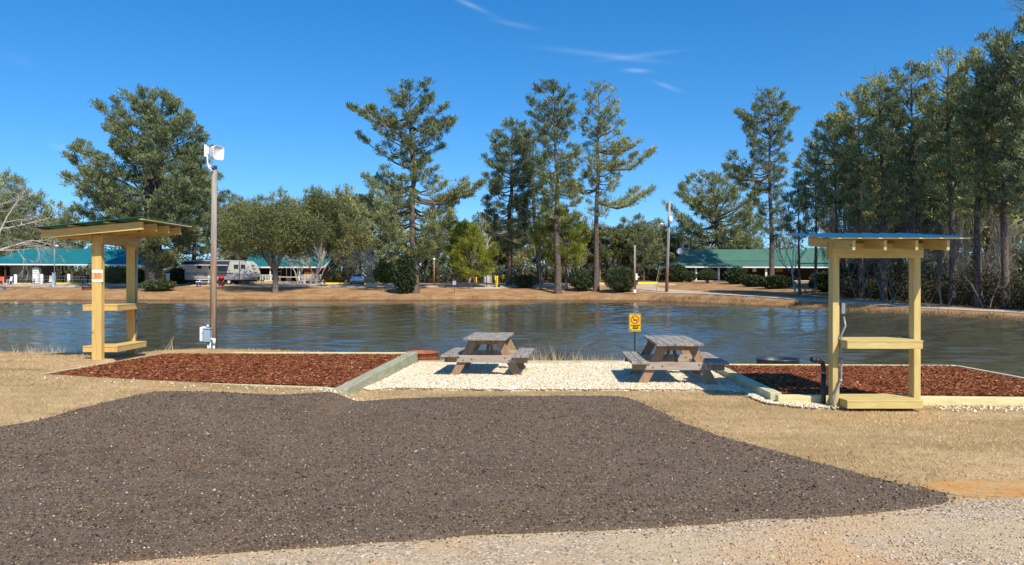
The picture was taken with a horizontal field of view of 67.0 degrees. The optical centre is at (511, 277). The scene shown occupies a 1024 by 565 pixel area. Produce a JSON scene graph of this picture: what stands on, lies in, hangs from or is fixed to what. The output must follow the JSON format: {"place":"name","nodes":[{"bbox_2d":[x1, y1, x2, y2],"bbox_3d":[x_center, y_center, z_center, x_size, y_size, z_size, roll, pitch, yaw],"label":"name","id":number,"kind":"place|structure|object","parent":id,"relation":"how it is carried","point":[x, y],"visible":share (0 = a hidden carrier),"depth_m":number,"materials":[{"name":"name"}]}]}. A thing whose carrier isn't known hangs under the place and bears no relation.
{"place":"outdoors","nodes":[
{"label":"outdoors","id":0,"kind":"place"},
{"bbox_2d":[241,249,338,283],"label":"store house","id":1,"kind":"structure","parent":0,"point":[264,267],"depth_m":114.46,"materials":[{"name":"teal metal"}]},
{"bbox_2d":[0,283,676,287],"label":"road","id":2,"kind":"structure","parent":0,"point":[336,285],"depth_m":102.09,"materials":[{"name":"grey asphalt"}]},
{"bbox_2d":[181,259,263,283],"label":"travel trailer","id":3,"kind":"object","parent":2,"relation":"on","point":[234,271],"visible":0.9,"depth_m":103.22,"materials":[{"name":"white paint"}]},
{"bbox_2d":[0,300,1023,376],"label":"water","id":4,"kind":"structure","parent":0,"point":[734,334],"depth_m":39.71,"materials":[{"name":"blue liquid"}]},
{"bbox_2d":[0,269,1023,501],"bbox_3d":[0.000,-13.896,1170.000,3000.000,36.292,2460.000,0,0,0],"label":"ground","id":5,"kind":"structure","parent":0,"point":[284,293],"depth_m":10.34,"materials":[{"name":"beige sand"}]},
{"bbox_2d":[0,167,27,265],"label":"pine tree","id":6,"kind":"object","parent":5,"relation":"on","point":[2,177],"visible":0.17,"depth_m":130.71,"materials":[{"name":"green plant"}]},
{"bbox_2d":[0,172,47,265],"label":"pine tree","id":7,"kind":"object","parent":5,"relation":"on","point":[28,197],"visible":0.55,"depth_m":125.89,"materials":[{"name":"green plant"}]},
{"bbox_2d":[0,201,49,265],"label":"pine tree","id":8,"kind":"object","parent":5,"relation":"on","point":[17,221],"visible":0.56,"depth_m":119.83,"materials":[{"name":"green plant"}]},
{"bbox_2d":[0,184,75,280],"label":"bare tree","id":9,"kind":"object","parent":5,"relation":"on","point":[19,243],"visible":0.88,"depth_m":96.44,"materials":[{"name":"grey plant"}]},
{"bbox_2d":[25,188,55,265],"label":"pine tree","id":10,"kind":"object","parent":5,"relation":"on","point":[39,194],"visible":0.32,"depth_m":127.79,"materials":[{"name":"green plant"}]},
{"bbox_2d":[39,200,77,282],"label":"pine tree","id":11,"kind":"object","parent":5,"relation":"on","point":[58,204],"visible":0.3,"depth_m":128.53,"materials":[{"name":"green plant"}]},
{"bbox_2d":[48,206,91,282],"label":"pine tree","id":12,"kind":"object","parent":5,"relation":"on","point":[81,244],"visible":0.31,"depth_m":123.20,"materials":[{"name":"green plant"}]},
{"bbox_2d":[0,248,188,283],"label":"pavilion","id":13,"kind":"structure","parent":5,"relation":"on","point":[83,257],"depth_m":111.94,"materials":[{"name":"teal metal"}]},
{"bbox_2d":[30,216,191,359],"bbox_3d":[-7.098,0.271,13.900,1.885,2.618,2.040,0,0,0],"label":"wooden shelter","id":14,"kind":"object","parent":5,"relation":"on","point":[129,233],"visible":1,"depth_m":13.46,"materials":[{"name":"yellow wood"}]},
{"bbox_2d":[104,265,125,283],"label":"shrub","id":15,"kind":"object","parent":5,"relation":"on","point":[110,277],"visible":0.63,"depth_m":106.14,"materials":[{"name":"green plant"}]},
{"bbox_2d":[57,83,223,289],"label":"pine tree","id":16,"kind":"object","parent":5,"relation":"on","point":[149,151],"visible":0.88,"depth_m":94.09,"materials":[{"name":"green plant"}]},
{"bbox_2d":[139,278,176,290],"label":"shrub","id":17,"kind":"object","parent":5,"relation":"on","point":[158,285],"visible":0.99,"depth_m":94.38,"materials":[{"name":"green plant"}]},
{"bbox_2d":[170,171,232,283],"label":"pine tree","id":18,"kind":"object","parent":5,"relation":"on","point":[203,250],"visible":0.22,"depth_m":111.79,"materials":[{"name":"green plant"}]},
{"bbox_2d":[199,138,223,348],"bbox_3d":[-6.696,-0.441,17.195,0.466,5.322,0.349,0,0,25],"label":"meter pole","id":19,"kind":"object","parent":5,"relation":"on","point":[206,334],"visible":0.93,"depth_m":17.24,"materials":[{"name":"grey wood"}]},
{"bbox_2d":[45,353,402,387],"bbox_3d":[-4.531,1.574,13.251,4.970,0.222,4.455,0,0,0],"label":"mulch bed","id":20,"kind":"object","parent":5,"relation":"on","point":[256,374],"visible":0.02,"depth_m":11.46,"materials":[{"name":"brown wood"}]},
{"bbox_2d":[206,201,264,283],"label":"evergreen tree","id":21,"kind":"object","parent":5,"relation":"on","point":[223,243],"visible":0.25,"depth_m":104.63,"materials":[{"name":"green plant"}]},
{"bbox_2d":[217,194,336,292],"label":"evergreen tree","id":22,"kind":"object","parent":5,"relation":"on","point":[292,225],"visible":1,"depth_m":92.34,"materials":[{"name":"green plant"}]},
{"bbox_2d":[0,338,624,360],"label":"bank weeds","id":23,"kind":"object","parent":5,"relation":"on","point":[535,358],"visible":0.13,"depth_m":15.94,"materials":[{"name":"beige plant"}]},
{"bbox_2d":[232,352,405,354],"bbox_3d":[-4.550,1.570,15.490,4.841,0.170,0.090,0,0,-1],"label":"bed timber","id":24,"kind":"object","parent":5,"relation":"on","point":[388,353],"visible":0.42,"depth_m":15.46,"materials":[{"name":"beige wood"}]},
{"bbox_2d":[289,192,351,274],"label":"evergreen tree","id":25,"kind":"object","parent":5,"relation":"on","point":[319,202],"visible":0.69,"depth_m":113.21,"materials":[{"name":"green plant"}]},
{"bbox_2d":[300,247,356,283],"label":"bare tree","id":26,"kind":"object","parent":5,"relation":"on","point":[309,262],"visible":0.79,"depth_m":110.38,"materials":[{"name":"grey plant"}]},
{"bbox_2d":[322,268,347,282],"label":"shrub","id":27,"kind":"object","parent":5,"relation":"on","point":[337,276],"visible":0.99,"depth_m":109.04,"materials":[{"name":"green plant"}]},
{"bbox_2d":[319,218,379,283],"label":"evergreen tree","id":28,"kind":"object","parent":5,"relation":"on","point":[358,236],"visible":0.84,"depth_m":116.65,"materials":[{"name":"green plant"}]},
{"bbox_2d":[329,183,375,282],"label":"pine tree","id":29,"kind":"object","parent":5,"relation":"on","point":[347,190],"visible":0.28,"depth_m":125.74,"materials":[{"name":"green plant"}]},
{"bbox_2d":[340,244,380,283],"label":"bare tree","id":30,"kind":"object","parent":5,"relation":"on","point":[366,257],"visible":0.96,"depth_m":107.75,"materials":[{"name":"grey plant"}]},
{"bbox_2d":[333,352,417,395],"bbox_3d":[-2.200,1.637,13.190,0.200,0.295,4.799,0,0,5],"label":"bed timber","id":31,"kind":"object","parent":5,"relation":"on","point":[378,373],"visible":0.64,"depth_m":12.63,"materials":[{"name":"beige wood"}]},
{"bbox_2d":[372,260,392,283],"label":"shrub","id":32,"kind":"object","parent":5,"relation":"on","point":[381,274],"visible":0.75,"depth_m":107.41,"materials":[{"name":"green plant"}]},
{"bbox_2d":[370,202,403,271],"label":"pine tree","id":33,"kind":"object","parent":5,"relation":"on","point":[384,247],"visible":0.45,"depth_m":132.65,"materials":[{"name":"green plant"}]},
{"bbox_2d":[0,232,808,282],"bbox_3d":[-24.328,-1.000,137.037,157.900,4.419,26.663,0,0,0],"label":"undergrowth","id":34,"kind":"object","parent":5,"relation":"on","point":[548,279],"visible":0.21,"depth_m":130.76,"materials":[{"name":"green plant"}]},
{"bbox_2d":[390,254,418,293],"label":"shrub","id":35,"kind":"object","parent":5,"relation":"on","point":[404,269],"visible":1,"depth_m":92.35,"materials":[{"name":"green plant"}]},
{"bbox_2d":[336,76,488,293],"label":"pine tree","id":36,"kind":"object","parent":5,"relation":"on","point":[443,201],"visible":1,"depth_m":92.83,"materials":[{"name":"green plant"}]},
{"bbox_2d":[420,221,451,282],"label":"pine tree","id":37,"kind":"object","parent":5,"relation":"on","point":[434,254],"visible":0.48,"depth_m":117.85,"materials":[{"name":"green plant"}]},
{"bbox_2d":[442,218,499,286],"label":"pine tree","id":38,"kind":"object","parent":5,"relation":"on","point":[460,262],"visible":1,"depth_m":97.94,"materials":[{"name":"green plant"}]},
{"bbox_2d":[0,391,948,564],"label":"millings pad","id":39,"kind":"object","parent":5,"relation":"on","point":[295,543],"visible":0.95,"depth_m":6.50,"materials":[{"name":"stone"}]},
{"bbox_2d":[1,391,945,555],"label":"asphalt lumps","id":40,"kind":"object","parent":39,"relation":"on","point":[607,518],"visible":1,"depth_m":6.72,"materials":[{"name":"grey asphalt"}]},
{"bbox_2d":[0,390,949,564],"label":"loose millings","id":41,"kind":"object","parent":39,"relation":"on","point":[334,502],"visible":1,"depth_m":6.80,"materials":[{"name":"gravel"}]},
{"bbox_2d":[4,389,977,564],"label":"edge crumbs","id":42,"kind":"object","parent":39,"relation":"on","point":[658,528],"visible":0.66,"depth_m":5.32,"materials":[{"name":"gravel"}]},
{"bbox_2d":[478,117,546,284],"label":"pine tree","id":43,"kind":"object","parent":5,"relation":"on","point":[495,182],"visible":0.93,"depth_m":102.05,"materials":[{"name":"green plant"}]},
{"bbox_2d":[2,295,1023,320],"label":"shore grass","id":44,"kind":"structure","parent":5,"relation":"on","point":[891,309],"depth_m":69.68,"materials":[{"name":"brown plant"}]},
{"bbox_2d":[490,229,535,270],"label":"evergreen tree","id":45,"kind":"object","parent":5,"relation":"on","point":[502,253],"visible":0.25,"depth_m":129.99,"materials":[{"name":"green plant"}]},
{"bbox_2d":[418,360,624,362],"bbox_3d":[0.910,1.730,15.500,5.580,0.140,0.120,0,0,0],"label":"timber edging","id":46,"kind":"object","parent":5,"relation":"on","point":[558,361],"visible":0.24,"depth_m":15.44,"materials":[{"name":"beige wood"}]},
{"bbox_2d":[512,274,537,287],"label":"shrub","id":47,"kind":"object","parent":5,"relation":"on","point":[529,280],"visible":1,"depth_m":98.89,"materials":[{"name":"green plant"}]},
{"bbox_2d":[30,376,1023,412],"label":"stray gravel","id":48,"kind":"structure","parent":5,"relation":"on","point":[941,407],"depth_m":10.31,"materials":[{"name":"white gravel"}]},
{"bbox_2d":[512,210,541,280],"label":"pine tree","id":49,"kind":"object","parent":5,"relation":"on","point":[523,256],"visible":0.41,"depth_m":119.53,"materials":[{"name":"green plant"}]},
{"bbox_2d":[512,127,554,284],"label":"pine tree","id":50,"kind":"object","parent":5,"relation":"on","point":[534,204],"visible":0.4,"depth_m":103.49,"materials":[{"name":"green plant"}]},
{"bbox_2d":[524,78,590,293],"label":"pine tree","id":51,"kind":"object","parent":5,"relation":"on","point":[556,185],"visible":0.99,"depth_m":92.51,"materials":[{"name":"green plant"}]},
{"bbox_2d":[525,208,592,290],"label":"pine tree","id":52,"kind":"object","parent":5,"relation":"on","point":[578,248],"visible":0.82,"depth_m":94.54,"materials":[{"name":"green plant"}]},
{"bbox_2d":[568,267,593,290],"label":"shrub","id":53,"kind":"object","parent":5,"relation":"on","point":[582,280],"visible":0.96,"depth_m":94.23,"materials":[{"name":"green plant"}]},
{"bbox_2d":[583,221,624,281],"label":"evergreen tree","id":54,"kind":"object","parent":5,"relation":"on","point":[603,243],"visible":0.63,"depth_m":124.16,"materials":[{"name":"green plant"}]},
{"bbox_2d":[364,362,844,408],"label":"loose white gravel","id":55,"kind":"structure","parent":5,"relation":"on","point":[560,376],"depth_m":12.83,"materials":[{"name":"white gravel"}]},
{"bbox_2d":[441,332,533,374],"bbox_3d":[-0.400,1.415,13.920,1.513,0.774,1.461,0,0,6],"label":"picnic table","id":56,"kind":"object","parent":55,"relation":"on","point":[511,356],"visible":0.98,"depth_m":13.46,"materials":[{"name":"grey wood"}]},
{"bbox_2d":[622,335,728,384],"bbox_3d":[2.680,1.415,12.980,1.513,0.774,1.752,0,0,3],"label":"picnic table","id":57,"kind":"object","parent":55,"relation":"on","point":[693,359],"visible":0.92,"depth_m":12.36,"materials":[{"name":"grey wood"}]},
{"bbox_2d":[563,79,657,291],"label":"pine tree","id":58,"kind":"object","parent":5,"relation":"on","point":[612,166],"visible":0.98,"depth_m":93.64,"materials":[{"name":"green plant"}]},
{"bbox_2d":[604,265,639,291],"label":"shrub","id":59,"kind":"object","parent":5,"relation":"on","point":[627,281],"visible":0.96,"depth_m":91.27,"materials":[{"name":"green plant"}]},
{"bbox_2d":[611,227,643,268],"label":"evergreen tree","id":60,"kind":"object","parent":5,"relation":"on","point":[626,251],"visible":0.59,"depth_m":125.97,"materials":[{"name":"green plant"}]},
{"bbox_2d":[619,212,655,280],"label":"pine tree","id":61,"kind":"object","parent":5,"relation":"on","point":[635,224],"visible":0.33,"depth_m":127.33,"materials":[{"name":"green plant"}]},
{"bbox_2d":[627,219,659,280],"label":"pine tree","id":62,"kind":"object","parent":5,"relation":"on","point":[649,234],"visible":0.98,"depth_m":122.30,"materials":[{"name":"green plant"}]},
{"bbox_2d":[645,217,665,280],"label":"pine tree","id":63,"kind":"object","parent":5,"relation":"on","point":[658,239],"visible":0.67,"depth_m":125.96,"materials":[{"name":"green plant"}]},
{"bbox_2d":[660,201,672,291],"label":"utility pole","id":64,"kind":"object","parent":5,"relation":"on","point":[667,250],"visible":0.98,"depth_m":88.36,"materials":[{"name":"white paint"}]},
{"bbox_2d":[655,234,681,270],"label":"evergreen tree","id":65,"kind":"object","parent":5,"relation":"on","point":[674,242],"visible":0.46,"depth_m":127.99,"materials":[{"name":"green plant"}]},
{"bbox_2d":[665,262,686,281],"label":"shrub","id":66,"kind":"object","parent":5,"relation":"on","point":[675,273],"visible":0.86,"depth_m":112.29,"materials":[{"name":"green plant"}]},
{"bbox_2d":[661,166,765,248],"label":"pine tree","id":67,"kind":"object","parent":5,"relation":"on","point":[737,237],"visible":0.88,"depth_m":125.58,"materials":[{"name":"green plant"}]},
{"bbox_2d":[723,266,747,283],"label":"shrub","id":68,"kind":"object","parent":5,"relation":"on","point":[733,275],"visible":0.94,"depth_m":103.38,"materials":[{"name":"green plant"}]},
{"bbox_2d":[715,367,781,399],"bbox_3d":[3.700,1.680,12.520,0.160,0.180,3.601,0,0,1],"label":"bed timber","id":69,"kind":"object","parent":5,"relation":"on","point":[769,393],"visible":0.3,"depth_m":11.76,"materials":[{"name":"beige wood"}]},
{"bbox_2d":[721,86,802,275],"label":"pine tree","id":70,"kind":"object","parent":5,"relation":"on","point":[771,132],"visible":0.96,"depth_m":105.56,"materials":[{"name":"green plant"}]},
{"bbox_2d":[757,274,796,288],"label":"shrub","id":71,"kind":"object","parent":5,"relation":"on","point":[777,281],"visible":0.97,"depth_m":89.28,"materials":[{"name":"green plant"}]},
{"bbox_2d":[755,356,799,363],"bbox_3d":[5.220,1.728,15.200,0.840,0.294,0.840,0,0,0],"label":"fire ring","id":72,"kind":"object","parent":5,"relation":"on","point":[774,360],"visible":0.47,"depth_m":15.07,"materials":[{"name":"metal"}]},
{"bbox_2d":[763,192,811,293],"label":"bare tree","id":73,"kind":"object","parent":5,"relation":"on","point":[793,249],"visible":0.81,"depth_m":78.61,"materials":[{"name":"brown plant"}]},
{"bbox_2d":[779,180,818,293],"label":"pine tree","id":74,"kind":"object","parent":5,"relation":"on","point":[788,219],"visible":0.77,"depth_m":77.90,"materials":[{"name":"green plant"}]},
{"bbox_2d":[775,394,827,402],"bbox_3d":[4.170,1.675,10.555,1.101,0.150,0.140,0,0,3],"label":"bed timber","id":75,"kind":"object","parent":5,"relation":"on","point":[808,398],"visible":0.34,"depth_m":10.50,"materials":[{"name":"beige wood"}]},
{"bbox_2d":[762,216,850,292],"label":"bare tree","id":76,"kind":"object","parent":5,"relation":"on","point":[792,246],"visible":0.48,"depth_m":80.45,"materials":[{"name":"brown plant"}]},
{"bbox_2d":[790,139,842,294],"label":"pine tree","id":77,"kind":"object","parent":5,"relation":"on","point":[800,183],"visible":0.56,"depth_m":75.86,"materials":[{"name":"green plant"}]},
{"bbox_2d":[810,357,825,403],"bbox_3d":[4.098,1.434,10.342,0.244,0.772,0.078,0,0,-20],"label":"drain pipe","id":78,"kind":"object","parent":5,"relation":"on","point":[823,376],"visible":0.94,"depth_m":10.35,"materials":[{"name":"black plastic"}]},
{"bbox_2d":[808,270,849,291],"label":"shrub","id":79,"kind":"object","parent":5,"relation":"on","point":[822,281],"visible":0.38,"depth_m":81.35,"materials":[{"name":"green plant"}]},
{"bbox_2d":[801,113,861,296],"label":"pine tree","id":80,"kind":"object","parent":5,"relation":"on","point":[831,154],"visible":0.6,"depth_m":71.91,"materials":[{"name":"green plant"}]},
{"bbox_2d":[807,153,879,266],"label":"pine tree","id":81,"kind":"object","parent":5,"relation":"on","point":[823,227],"visible":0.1,"depth_m":88.47,"materials":[{"name":"green plant"}]},
{"bbox_2d":[818,83,887,297],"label":"pine tree","id":82,"kind":"object","parent":5,"relation":"on","point":[837,135],"visible":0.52,"depth_m":69.77,"materials":[{"name":"green plant"}]},
{"bbox_2d":[827,152,899,279],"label":"pine tree","id":83,"kind":"object","parent":5,"relation":"on","point":[853,259],"visible":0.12,"depth_m":72.13,"materials":[{"name":"green plant"}]},
{"bbox_2d":[725,364,1023,396],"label":"mulch bed","id":84,"kind":"object","parent":5,"relation":"on","point":[905,385],"visible":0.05,"depth_m":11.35,"materials":[{"name":"brown wood"}]},
{"bbox_2d":[785,233,972,409],"bbox_3d":[4.785,0.620,10.305,1.750,2.540,1.610,0,0,0],"label":"wooden shelter","id":85,"kind":"object","parent":5,"relation":"on","point":[910,246],"visible":0.98,"depth_m":10.16,"materials":[{"name":"yellow painted wood"},{"name":"blue metal"}]},
{"bbox_2d":[844,70,917,300],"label":"pine tree","id":86,"kind":"object","parent":5,"relation":"on","point":[869,164],"visible":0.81,"depth_m":65.77,"materials":[{"name":"green plant"}]},
{"bbox_2d":[865,127,932,275],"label":"pine tree","id":87,"kind":"object","parent":5,"relation":"on","point":[900,260],"visible":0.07,"depth_m":79.55,"materials":[{"name":"green plant"}]},
{"bbox_2d":[872,58,952,233],"bbox_3d":[32.532,-7.773,62.950,5.964,20.380,5.808,0,0,0],"label":"pine tree","id":88,"kind":"object","parent":5,"relation":"on","point":[900,165],"visible":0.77,"depth_m":62.72,"materials":[{"name":"green plant"}]},
{"bbox_2d":[872,125,959,254],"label":"pine tree","id":89,"kind":"object","parent":5,"relation":"on","point":[925,144],"visible":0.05,"depth_m":79.36,"materials":[{"name":"green plant"}]},
{"bbox_2d":[838,222,1023,278],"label":"undergrowth","id":90,"kind":"object","parent":5,"relation":"on","point":[1020,266],"visible":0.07,"depth_m":85.36,"materials":[{"name":"green plant"}]},
{"bbox_2d":[839,265,1023,309],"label":"undergrowth","id":91,"kind":"object","parent":5,"relation":"on","point":[929,287],"visible":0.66,"depth_m":62.15,"materials":[{"name":"green plant"}]},
{"bbox_2d":[905,44,985,304],"bbox_3d":[34.259,-7.776,60.052,6.681,20.521,6.079,0,0,0],"label":"pine tree","id":92,"kind":"object","parent":5,"relation":"on","point":[932,132],"visible":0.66,"depth_m":59.94,"materials":[{"name":"green plant"}]},
{"bbox_2d":[906,80,998,269],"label":"pine tree","id":93,"kind":"object","parent":5,"relation":"on","point":[933,215],"visible":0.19,"depth_m":66.22,"materials":[{"name":"green plant"}]},
{"bbox_2d":[919,478,1023,498],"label":"clay patch","id":94,"kind":"object","parent":5,"relation":"on","point":[991,488],"visible":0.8,"depth_m":6.34,"materials":[{"name":"orange soil"}]},
{"bbox_2d":[921,396,1023,405],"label":"bed timber","id":95,"kind":"object","parent":5,"relation":"on","point":[972,400],"visible":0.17,"depth_m":10.42,"materials":[{"name":"beige wood"}]},
{"bbox_2d":[937,49,1012,307],"bbox_3d":[34.098,-7.248,57.023,4.722,19.609,4.874,0,0,-22],"label":"pine tree","id":96,"kind":"object","parent":5,"relation":"on","point":[978,207],"visible":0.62,"depth_m":56.77,"materials":[{"name":"green plant"}]},
{"bbox_2d":[946,224,1013,308],"bbox_3d":[33.565,-0.716,55.659,4.327,6.319,3.686,0,0,29],"label":"bare tree","id":97,"kind":"object","parent":5,"relation":"on","point":[958,248],"visible":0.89,"depth_m":55.09,"materials":[{"name":"brown plant"}]},
{"bbox_2d":[939,86,1023,278],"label":"pine tree","id":98,"kind":"object","parent":5,"relation":"on","point":[988,240],"visible":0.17,"depth_m":63.21,"materials":[{"name":"green plant"}]},
{"bbox_2d":[954,25,1023,308],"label":"pine tree","id":99,"kind":"object","parent":5,"relation":"on","point":[988,75],"visible":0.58,"depth_m":54.80,"materials":[{"name":"green plant"}]},
{"bbox_2d":[986,14,1023,214],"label":"pine tree","id":100,"kind":"object","parent":5,"relation":"on","point":[1015,102],"visible":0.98,"depth_m":52.21,"materials":[{"name":"green plant"}]},
{"bbox_2d":[0,0,1023,273],"label":"sky","id":101,"kind":"structure","parent":0,"point":[271,83],"materials":[{"name":"blue"}]},
{"bbox_2d":[95,497,1023,564],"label":"gravel road","id":102,"kind":"structure","parent":0,"point":[539,552],"depth_m":4.91,"materials":[{"name":"beige gravel"}]},
{"bbox_2d":[653,243,827,280],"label":"lodge house","id":103,"kind":"structure","parent":0,"point":[750,261],"depth_m":117.00,"materials":[{"name":"green metal"}]},
{"bbox_2d":[632,285,1023,312],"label":"bank track","id":104,"kind":"structure","parent":0,"point":[647,288],"depth_m":67.87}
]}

